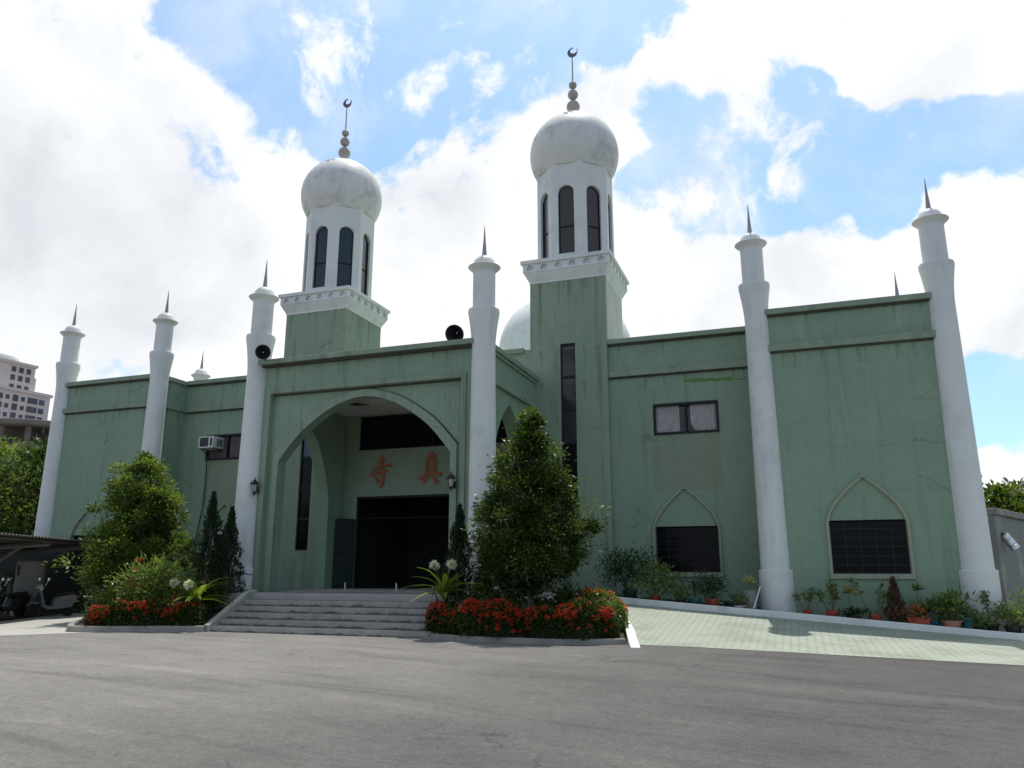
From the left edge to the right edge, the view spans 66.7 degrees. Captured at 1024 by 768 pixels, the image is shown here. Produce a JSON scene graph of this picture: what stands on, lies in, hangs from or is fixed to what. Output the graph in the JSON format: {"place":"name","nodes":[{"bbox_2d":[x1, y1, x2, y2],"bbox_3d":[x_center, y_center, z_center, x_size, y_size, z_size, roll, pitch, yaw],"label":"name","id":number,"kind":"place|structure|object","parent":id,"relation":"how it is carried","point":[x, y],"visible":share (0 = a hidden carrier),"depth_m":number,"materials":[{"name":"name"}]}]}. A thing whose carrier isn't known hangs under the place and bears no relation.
{"place":"outdoors","nodes":[
{"label":"outdoors","id":0,"kind":"place"},
{"bbox_2d":[0,418,50,473],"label":"round pavilion","id":1,"kind":"structure","parent":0,"point":[25,430],"depth_m":112.78,"materials":[{"name":"concrete"}]},
{"bbox_2d":[0,350,52,419],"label":"apartment tower","id":2,"kind":"structure","parent":0,"point":[20,397],"depth_m":284.22,"materials":[{"name":"white paint"}]},
{"bbox_2d":[10,412,15,417],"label":"window","id":3,"kind":"structure","parent":2,"relation":"in","point":[12,415],"depth_m":279.23,"materials":[{"name":"blue glass"}]},
{"bbox_2d":[11,403,16,409],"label":"window","id":4,"kind":"structure","parent":2,"relation":"in","point":[14,406],"depth_m":280.05,"materials":[{"name":"blue glass"}]},
{"bbox_2d":[12,394,18,401],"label":"window","id":5,"kind":"structure","parent":2,"relation":"in","point":[15,397],"depth_m":280.80,"materials":[{"name":"blue glass"}]},
{"bbox_2d":[25,415,35,418],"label":"window","id":6,"kind":"structure","parent":2,"relation":"in","point":[26,416],"depth_m":284.50,"materials":[{"name":"blue glass"}]},
{"bbox_2d":[26,406,36,412],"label":"window","id":7,"kind":"structure","parent":2,"relation":"in","point":[29,409],"depth_m":285.36,"materials":[{"name":"blue glass"}]},
{"bbox_2d":[27,397,37,404],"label":"window","id":8,"kind":"structure","parent":2,"relation":"in","point":[30,400],"depth_m":286.13,"materials":[{"name":"blue glass"}]},
{"bbox_2d":[9,561,46,615],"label":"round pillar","id":9,"kind":"structure","parent":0,"point":[28,574],"depth_m":27.43,"materials":[{"name":"black paint"}]},
{"bbox_2d":[0,611,61,620],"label":"carport floor","id":10,"kind":"structure","parent":0,"point":[5,617],"depth_m":26.74,"materials":[{"name":"concrete"}]},
{"bbox_2d":[0,578,30,616],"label":"scooter","id":11,"kind":"object","parent":10,"relation":"on","point":[16,603],"visible":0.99,"depth_m":26.14,"materials":[{"name":"black paint"}]},
{"bbox_2d":[0,578,30,606],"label":"scooter","id":12,"kind":"object","parent":10,"relation":"on","point":[3,579],"visible":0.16,"depth_m":26.56,"materials":[{"name":"black paint"}]},
{"bbox_2d":[0,533,90,613],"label":"carport","id":13,"kind":"object","parent":10,"relation":"on","point":[17,544],"visible":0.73,"depth_m":26.25,"materials":[{"name":"metal"}]},
{"bbox_2d":[24,578,78,616],"bbox_3d":[-15.920,7.384,26.963,0.790,1.300,1.676,-9,-16,34],"label":"scooter","id":14,"kind":"object","parent":10,"relation":"on","point":[64,602],"visible":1,"depth_m":26.93,"materials":[{"name":"paint"}]},
{"bbox_2d":[0,613,85,635],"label":"concrete apron","id":15,"kind":"object","parent":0,"point":[54,624],"visible":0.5,"depth_m":22.44,"materials":[{"name":"grey concrete"}]},
{"bbox_2d":[0,632,1023,767],"bbox_3d":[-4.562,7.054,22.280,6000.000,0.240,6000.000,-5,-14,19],"label":"asphalt yard","id":16,"kind":"structure","parent":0,"point":[167,700],"depth_m":9.25,"materials":[{"name":"grey asphalt"}]},
{"bbox_2d":[0,435,43,533],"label":"background tree","id":17,"kind":"object","parent":16,"relation":"on","point":[4,445],"visible":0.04,"depth_m":50.81,"materials":[{"name":"green plant"}]},
{"bbox_2d":[0,428,48,535],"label":"background tree","id":18,"kind":"object","parent":16,"relation":"on","point":[34,457],"visible":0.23,"depth_m":44.39,"materials":[{"name":"green plant"}]},
{"bbox_2d":[0,565,48,612],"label":"leafy shrub","id":19,"kind":"object","parent":16,"relation":"on","point":[12,576],"visible":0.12,"depth_m":29.39,"materials":[{"name":"green plant"}]},
{"bbox_2d":[0,546,115,612],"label":"dark back wall","id":20,"kind":"structure","parent":16,"relation":"on","point":[60,581],"depth_m":29.67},
{"bbox_2d":[66,619,204,631],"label":"planter kerb","id":21,"kind":"structure","parent":16,"relation":"on","point":[71,627],"depth_m":20.10,"materials":[{"name":"grey concrete"}]},
{"bbox_2d":[74,595,224,625],"bbox_3d":[-10.917,7.089,24.916,8.700,0.680,9.240,-5,-14,19],"label":"flower bed","id":22,"kind":"object","parent":16,"relation":"on","point":[211,614],"visible":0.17,"depth_m":21.51,"materials":[{"name":"soil"}]},
{"bbox_2d":[74,575,139,621],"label":"leafy shrub","id":23,"kind":"object","parent":22,"relation":"on","point":[98,601],"visible":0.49,"depth_m":21.61,"materials":[{"name":"green plant"}]},
{"bbox_2d":[42,450,217,594],"bbox_3d":[-11.575,4.619,24.748,4.115,5.156,5.107,1,-14,-5],"label":"broadleaf tree","id":24,"kind":"object","parent":22,"relation":"on","point":[142,509],"visible":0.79,"depth_m":24.42,"materials":[{"name":"green plant"}]},
{"bbox_2d":[83,598,207,628],"bbox_3d":[-9.681,6.072,20.600,3.240,0.812,1.025,0,-13,-1],"label":"flowering hedge","id":25,"kind":"object","parent":22,"relation":"on","point":[123,612],"visible":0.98,"depth_m":20.32,"materials":[{"name":"red plant"}]},
{"bbox_2d":[103,549,209,623],"bbox_3d":[-9.825,5.591,21.477,3.652,2.026,2.079,-5,-14,19],"label":"flowering shrub","id":26,"kind":"object","parent":22,"relation":"on","point":[146,581],"visible":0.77,"depth_m":21.16,"materials":[{"name":"green plant"}]},
{"bbox_2d":[153,577,237,607],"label":"spider lily","id":27,"kind":"object","parent":22,"relation":"on","point":[190,585],"visible":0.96,"depth_m":20.78,"materials":[{"name":"green plant"}]},
{"bbox_2d":[181,564,223,598],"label":"leafy shrub","id":28,"kind":"object","parent":22,"relation":"on","point":[200,578],"visible":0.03,"depth_m":23.52,"materials":[{"name":"green plant"}]},
{"bbox_2d":[185,490,224,605],"bbox_3d":[-8.847,4.855,22.814,1.534,3.486,1.508,0,-13,-1],"label":"conifer shrub","id":29,"kind":"object","parent":22,"relation":"on","point":[209,526],"visible":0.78,"depth_m":22.69,"materials":[{"name":"green plant"}]},
{"bbox_2d":[199,576,233,611],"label":"leafy shrub","id":30,"kind":"object","parent":22,"relation":"on","point":[214,591],"visible":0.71,"depth_m":21.75,"materials":[{"name":"green plant"}]},
{"bbox_2d":[206,506,246,603],"bbox_3d":[-8.334,5.052,22.772,1.185,2.983,1.230,5,-14,-20],"label":"conifer shrub","id":31,"kind":"object","parent":22,"relation":"on","point":[230,554],"visible":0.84,"depth_m":22.70,"materials":[{"name":"green plant"}]},
{"bbox_2d":[210,571,251,580],"bbox_3d":[-8.457,5.990,23.048,1.409,0.887,1.390,-5,-14,19],"label":"sago palm","id":32,"kind":"object","parent":22,"relation":"on","point":[233,575],"visible":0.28,"depth_m":23.00,"materials":[{"name":"green plant"}]},
{"bbox_2d":[204,589,256,631],"bbox_3d":[-7.694,6.462,21.817,0.813,1.343,3.041,1,-13,-2],"label":"stair cheek","id":33,"kind":"object","parent":16,"relation":"on","point":[239,600],"visible":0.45,"depth_m":21.11,"materials":[{"name":"grey concrete"}]},
{"bbox_2d":[34,47,1005,637],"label":"mosque","id":34,"kind":"structure","parent":16,"relation":"on","point":[780,455],"depth_m":24.97,"materials":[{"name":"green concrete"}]},
{"bbox_2d":[69,503,107,545],"bbox_3d":[-16.606,6.129,30.711,2.128,2.846,0.225,-5,-14,19],"label":"arched window","id":35,"kind":"structure","parent":34,"relation":"in","point":[71,535],"depth_m":30.99,"materials":[{"name":"green tile"}]},
{"bbox_2d":[195,436,223,541],"bbox_3d":[-12.185,4.273,30.798,1.017,4.343,0.620,-5,-14,19],"label":"air conditioner","id":36,"kind":"object","parent":34,"relation":"attached to","point":[206,443],"visible":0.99,"depth_m":31.00,"materials":[{"name":"plastic"}]},
{"bbox_2d":[197,502,230,575],"bbox_3d":[-11.276,6.051,30.450,2.128,2.816,0.225,-5,-14,19],"label":"arched window","id":37,"kind":"structure","parent":34,"relation":"in","point":[225,503],"depth_m":30.63,"materials":[{"name":"green glass"}]},
{"bbox_2d":[205,433,240,460],"bbox_3d":[-11.419,2.542,31.367,2.090,1.040,0.180,-5,-14,19],"label":"upper window","id":38,"kind":"structure","parent":34,"relation":"in","point":[231,447],"depth_m":31.37,"materials":[{"name":"grey glass"}]},
{"bbox_2d":[250,477,259,495],"bbox_3d":[-7.974,3.191,24.139,0.287,0.580,0.404,1,-13,-3],"label":"wall lantern","id":39,"kind":"object","parent":34,"relation":"attached to","point":[254,483],"depth_m":24.05,"materials":[{"name":"black paint"}]},
{"bbox_2d":[255,345,270,359],"bbox_3d":[-7.989,-0.959,24.878,0.478,0.471,0.612,6,-15,-23],"label":"loudspeaker","id":40,"kind":"object","parent":34,"relation":"attached to","point":[262,352],"visible":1,"depth_m":24.73,"materials":[{"name":"black plastic"}]},
{"bbox_2d":[333,518,355,587],"bbox_3d":[-6.058,6.101,28.087,0.737,2.440,0.093,8,-15,-29],"label":"door leaf","id":41,"kind":"structure","parent":34,"relation":"in","point":[345,528],"depth_m":28.07,"materials":[{"name":"green paint"}]},
{"bbox_2d":[353,492,507,587],"bbox_3d":[-2.868,5.555,27.504,6.000,3.270,0.190,-5,-14,19],"label":"doorway","id":42,"kind":"structure","parent":34,"relation":"in","point":[359,499],"depth_m":28.32,"materials":[{"name":"black glass"}]},
{"bbox_2d":[360,413,507,450],"bbox_3d":[-2.874,1.661,28.422,6.000,1.290,0.080,-5,-14,19],"label":"long window","id":43,"kind":"structure","parent":34,"relation":"in","point":[401,430],"depth_m":28.88,"materials":[{"name":"black glass"}]},
{"bbox_2d":[446,471,455,491],"bbox_3d":[-1.722,2.747,21.944,0.287,0.580,0.404,1,-13,-3],"label":"wall lantern","id":44,"kind":"object","parent":34,"relation":"attached to","point":[451,477],"depth_m":21.85,"materials":[{"name":"black paint"}]},
{"bbox_2d":[445,325,463,339],"bbox_3d":[-1.624,-1.446,23.208,0.568,0.570,0.694,-5,-14,19],"label":"loudspeaker","id":45,"kind":"object","parent":34,"relation":"attached to","point":[453,332],"visible":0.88,"depth_m":23.11,"materials":[{"name":"black plastic"}]},
{"bbox_2d":[653,400,719,434],"bbox_3d":[5.679,1.116,25.416,2.090,1.040,0.180,-5,-14,19],"label":"upper window","id":46,"kind":"structure","parent":34,"relation":"in","point":[699,417],"depth_m":25.43,"materials":[{"name":"grey glass"}]},
{"bbox_2d":[652,486,723,576],"bbox_3d":[5.521,4.651,24.603,2.128,2.816,0.225,-5,-14,19],"label":"arched window","id":47,"kind":"structure","parent":34,"relation":"in","point":[691,548],"depth_m":24.52,"materials":[{"name":"black glass"}]},
{"bbox_2d":[825,474,915,578],"bbox_3d":[9.813,3.927,21.515,2.128,2.846,0.225,-5,-14,19],"label":"arched window","id":48,"kind":"structure","parent":34,"relation":"in","point":[868,549],"depth_m":21.42,"materials":[{"name":"black glass"}]},
{"bbox_2d":[424,633,625,644],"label":"planter kerb","id":49,"kind":"structure","parent":16,"relation":"on","point":[561,641],"depth_m":16.83,"materials":[{"name":"grey concrete"}]},
{"bbox_2d":[455,600,624,638],"bbox_3d":[0.766,5.795,19.365,4.860,0.650,4.900,-5,-14,19],"label":"flower bed","id":50,"kind":"object","parent":16,"relation":"on","point":[622,634],"visible":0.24,"depth_m":17.41,"materials":[{"name":"soil"}]},
{"bbox_2d":[401,559,482,602],"bbox_3d":[-1.736,4.890,19.486,1.976,1.028,2.144,4,-14,-16],"label":"spider lily","id":51,"kind":"object","parent":50,"relation":"on","point":[444,588],"visible":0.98,"depth_m":19.20,"materials":[{"name":"green plant"}]},
{"bbox_2d":[447,551,462,599],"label":"conifer shrub","id":52,"kind":"object","parent":50,"relation":"on","point":[452,576],"visible":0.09,"depth_m":20.13,"materials":[{"name":"green plant"}]},
{"bbox_2d":[430,503,481,603],"bbox_3d":[-1.319,4.537,19.959,1.340,2.974,1.450,7,-15,-27],"label":"conifer shrub","id":53,"kind":"object","parent":50,"relation":"on","point":[458,541],"visible":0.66,"depth_m":19.95,"materials":[{"name":"green plant"}]},
{"bbox_2d":[465,573,497,593],"bbox_3d":[-0.600,5.378,20.108,1.879,1.008,1.756,-5,-14,19],"label":"sago palm","id":54,"kind":"object","parent":50,"relation":"on","point":[478,574],"visible":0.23,"depth_m":19.91,"materials":[{"name":"green plant"}]},
{"bbox_2d":[467,560,497,596],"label":"conifer shrub","id":55,"kind":"object","parent":50,"relation":"on","point":[484,576],"visible":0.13,"depth_m":19.85,"materials":[{"name":"green plant"}]},
{"bbox_2d":[460,578,545,607],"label":"leafy shrub","id":56,"kind":"object","parent":50,"relation":"on","point":[481,588],"visible":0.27,"depth_m":18.95,"materials":[{"name":"green plant"}]},
{"bbox_2d":[424,596,620,642],"bbox_3d":[0.111,5.307,17.737,4.734,0.969,1.660,-5,-14,19],"label":"flowering hedge","id":57,"kind":"object","parent":50,"relation":"on","point":[579,617],"visible":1,"depth_m":17.11,"materials":[{"name":"red plant"}]},
{"bbox_2d":[460,405,612,610],"bbox_3d":[0.570,3.191,19.235,3.755,5.463,4.126,2,-14,-6],"label":"broadleaf tree","id":58,"kind":"object","parent":50,"relation":"on","point":[524,540],"visible":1,"depth_m":18.64,"materials":[{"name":"green plant"}]},
{"bbox_2d":[525,583,562,605],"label":"leafy shrub","id":59,"kind":"object","parent":50,"relation":"on","point":[545,594],"visible":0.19,"depth_m":19.30,"materials":[{"name":"green plant"}]},
{"bbox_2d":[531,572,609,605],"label":"leafy shrub","id":60,"kind":"object","parent":50,"relation":"on","point":[566,595],"visible":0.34,"depth_m":18.27,"materials":[{"name":"green plant"}]},
{"bbox_2d":[581,586,629,630],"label":"flowering hedge","id":61,"kind":"object","parent":50,"relation":"on","point":[616,604],"visible":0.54,"depth_m":18.21,"materials":[{"name":"green plant"}]},
{"bbox_2d":[623,620,640,648],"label":"ramp kerb","id":62,"kind":"structure","parent":16,"relation":"on","point":[630,636],"depth_m":16.78,"materials":[{"name":"white paint"}]},
{"bbox_2d":[518,599,1023,664],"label":"tiled ramp","id":63,"kind":"structure","parent":16,"relation":"on","point":[659,626],"depth_m":17.56,"materials":[{"name":"tile"}]},
{"bbox_2d":[525,593,1023,639],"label":"white kerb","id":64,"kind":"structure","parent":16,"relation":"on","point":[862,622],"depth_m":20.36,"materials":[{"name":"paint"}]},
{"bbox_2d":[981,474,1023,513],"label":"background tree","id":65,"kind":"object","parent":16,"relation":"on","point":[1008,496],"visible":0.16,"depth_m":31.82,"materials":[{"name":"green plant"}]},
{"bbox_2d":[986,508,1023,629],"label":"side wall","id":66,"kind":"structure","parent":16,"relation":"on","point":[1009,564],"depth_m":21.83,"materials":[{"name":"grey concrete"}]},
{"bbox_2d":[1001,532,1019,550],"bbox_3d":[13.840,4.383,21.624,0.433,0.530,0.277,-9,-16,32],"label":"wall lamp","id":67,"kind":"object","parent":66,"relation":"attached to","point":[1010,542],"visible":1,"depth_m":21.55,"materials":[{"name":"metal"}]},
{"bbox_2d":[1002,477,1023,505],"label":"background tree","id":68,"kind":"object","parent":16,"relation":"on","point":[1010,482],"visible":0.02,"depth_m":36.99,"materials":[{"name":"green plant"}]},
{"bbox_2d":[0,0,1023,502],"label":"sky","id":69,"kind":"structure","parent":0,"point":[150,149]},
{"bbox_2d":[545,592,1023,632],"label":"wall foot bed","id":70,"kind":"object","parent":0,"point":[759,608],"visible":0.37,"depth_m":23.43,"materials":[{"name":"soil"}]},
{"bbox_2d":[586,542,662,597],"bbox_3d":[3.239,5.447,22.855,2.306,1.668,2.099,-5,-14,19],"label":"potted plant","id":71,"kind":"object","parent":70,"relation":"on","point":[627,592],"visible":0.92,"depth_m":22.81,"materials":[{"name":"green plant"}]},
{"bbox_2d":[628,558,694,600],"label":"potted plant","id":72,"kind":"object","parent":70,"relation":"on","point":[653,582],"visible":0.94,"depth_m":22.44,"materials":[{"name":"green plant"}]},
{"bbox_2d":[667,582,699,602],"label":"potted plant","id":73,"kind":"object","parent":70,"relation":"on","point":[683,595],"visible":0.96,"depth_m":22.05,"materials":[{"name":"green plant"}]},
{"bbox_2d":[687,580,703,603],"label":"potted plant","id":74,"kind":"object","parent":70,"relation":"on","point":[694,600],"visible":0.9,"depth_m":22.01,"materials":[{"name":"green plant"}]},
{"bbox_2d":[682,567,730,605],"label":"potted plant","id":75,"kind":"object","parent":70,"relation":"on","point":[710,587],"visible":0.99,"depth_m":21.95,"materials":[{"name":"green plant"}]},
{"bbox_2d":[723,592,737,606],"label":"potted plant","id":76,"kind":"object","parent":70,"relation":"on","point":[729,603],"visible":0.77,"depth_m":21.53,"materials":[{"name":"green plant"}]},
{"bbox_2d":[731,589,751,607],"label":"potted plant","id":77,"kind":"object","parent":70,"relation":"on","point":[739,599],"visible":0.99,"depth_m":21.37,"materials":[{"name":"green plant"}]},
{"bbox_2d":[741,572,756,608],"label":"potted plant","id":78,"kind":"object","parent":70,"relation":"on","point":[751,594],"visible":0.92,"depth_m":21.53,"materials":[{"name":"white plant"}]},
{"bbox_2d":[753,586,760,608],"bbox_3d":[6.725,5.850,21.353,0.415,0.588,0.036,11,-18,-40],"label":"leaning stick","id":79,"kind":"object","parent":70,"relation":"on","point":[757,597],"visible":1,"depth_m":21.34,"materials":[{"name":"white paint"}]},
{"bbox_2d":[792,587,815,613],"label":"potted plant","id":80,"kind":"object","parent":70,"relation":"on","point":[808,610],"visible":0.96,"depth_m":21.09,"materials":[{"name":"green plant"}]},
{"bbox_2d":[813,579,839,616],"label":"potted plant","id":81,"kind":"object","parent":70,"relation":"on","point":[835,598],"visible":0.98,"depth_m":20.82,"materials":[{"name":"green plant"}]},
{"bbox_2d":[839,585,857,617],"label":"potted plant","id":82,"kind":"object","parent":70,"relation":"on","point":[847,590],"visible":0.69,"depth_m":20.82,"materials":[{"name":"green plant"}]},
{"bbox_2d":[837,605,876,618],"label":"potted plant","id":83,"kind":"object","parent":70,"relation":"on","point":[855,613],"visible":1,"depth_m":20.40,"materials":[{"name":"green plant"}]},
{"bbox_2d":[848,572,895,620],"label":"potted plant","id":84,"kind":"object","parent":70,"relation":"on","point":[877,616],"visible":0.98,"depth_m":20.42,"materials":[{"name":"green plant"}]},
{"bbox_2d":[882,576,909,622],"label":"conifer shrub","id":85,"kind":"object","parent":70,"relation":"on","point":[892,590],"visible":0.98,"depth_m":20.31,"materials":[{"name":"brown plant"}]},
{"bbox_2d":[888,601,933,624],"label":"potted plant","id":86,"kind":"object","parent":70,"relation":"on","point":[916,618],"visible":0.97,"depth_m":19.92,"materials":[{"name":"orange plant"}]},
{"bbox_2d":[911,581,924,604],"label":"potted plant","id":87,"kind":"object","parent":70,"relation":"on","point":[916,587],"visible":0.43,"depth_m":20.39,"materials":[{"name":"green plant"}]},
{"bbox_2d":[906,596,947,625],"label":"potted plant","id":88,"kind":"object","parent":70,"relation":"on","point":[931,613],"visible":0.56,"depth_m":20.03,"materials":[{"name":"green plant"}]},
{"bbox_2d":[919,584,978,627],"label":"potted plant","id":89,"kind":"object","parent":70,"relation":"on","point":[946,600],"visible":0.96,"depth_m":19.71,"materials":[{"name":"green plant"}]},
{"bbox_2d":[959,605,978,628],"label":"potted plant","id":90,"kind":"object","parent":70,"relation":"on","point":[967,624],"visible":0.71,"depth_m":19.60,"materials":[{"name":"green plant"}]},
{"bbox_2d":[961,610,996,629],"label":"potted plant","id":91,"kind":"object","parent":70,"relation":"on","point":[978,624],"visible":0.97,"depth_m":19.43,"materials":[{"name":"green plant"}]},
{"bbox_2d":[966,590,1005,630],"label":"potted plant","id":92,"kind":"object","parent":70,"relation":"on","point":[994,627],"visible":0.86,"depth_m":19.61,"materials":[{"name":"green plant"}]},
{"bbox_2d":[984,603,1023,632],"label":"potted plant","id":93,"kind":"object","parent":70,"relation":"on","point":[1016,628],"visible":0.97,"depth_m":19.29,"materials":[{"name":"green plant"}]},
{"bbox_2d":[1003,585,1023,615],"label":"potted plant","id":94,"kind":"object","parent":70,"relation":"on","point":[1018,599],"visible":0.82,"depth_m":19.77,"materials":[{"name":"green plant"}]},
{"bbox_2d":[1008,608,1023,627],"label":"potted plant","id":95,"kind":"object","parent":70,"relation":"on","point":[1019,618],"visible":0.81,"depth_m":19.17,"materials":[{"name":"green plant"}]}
]}

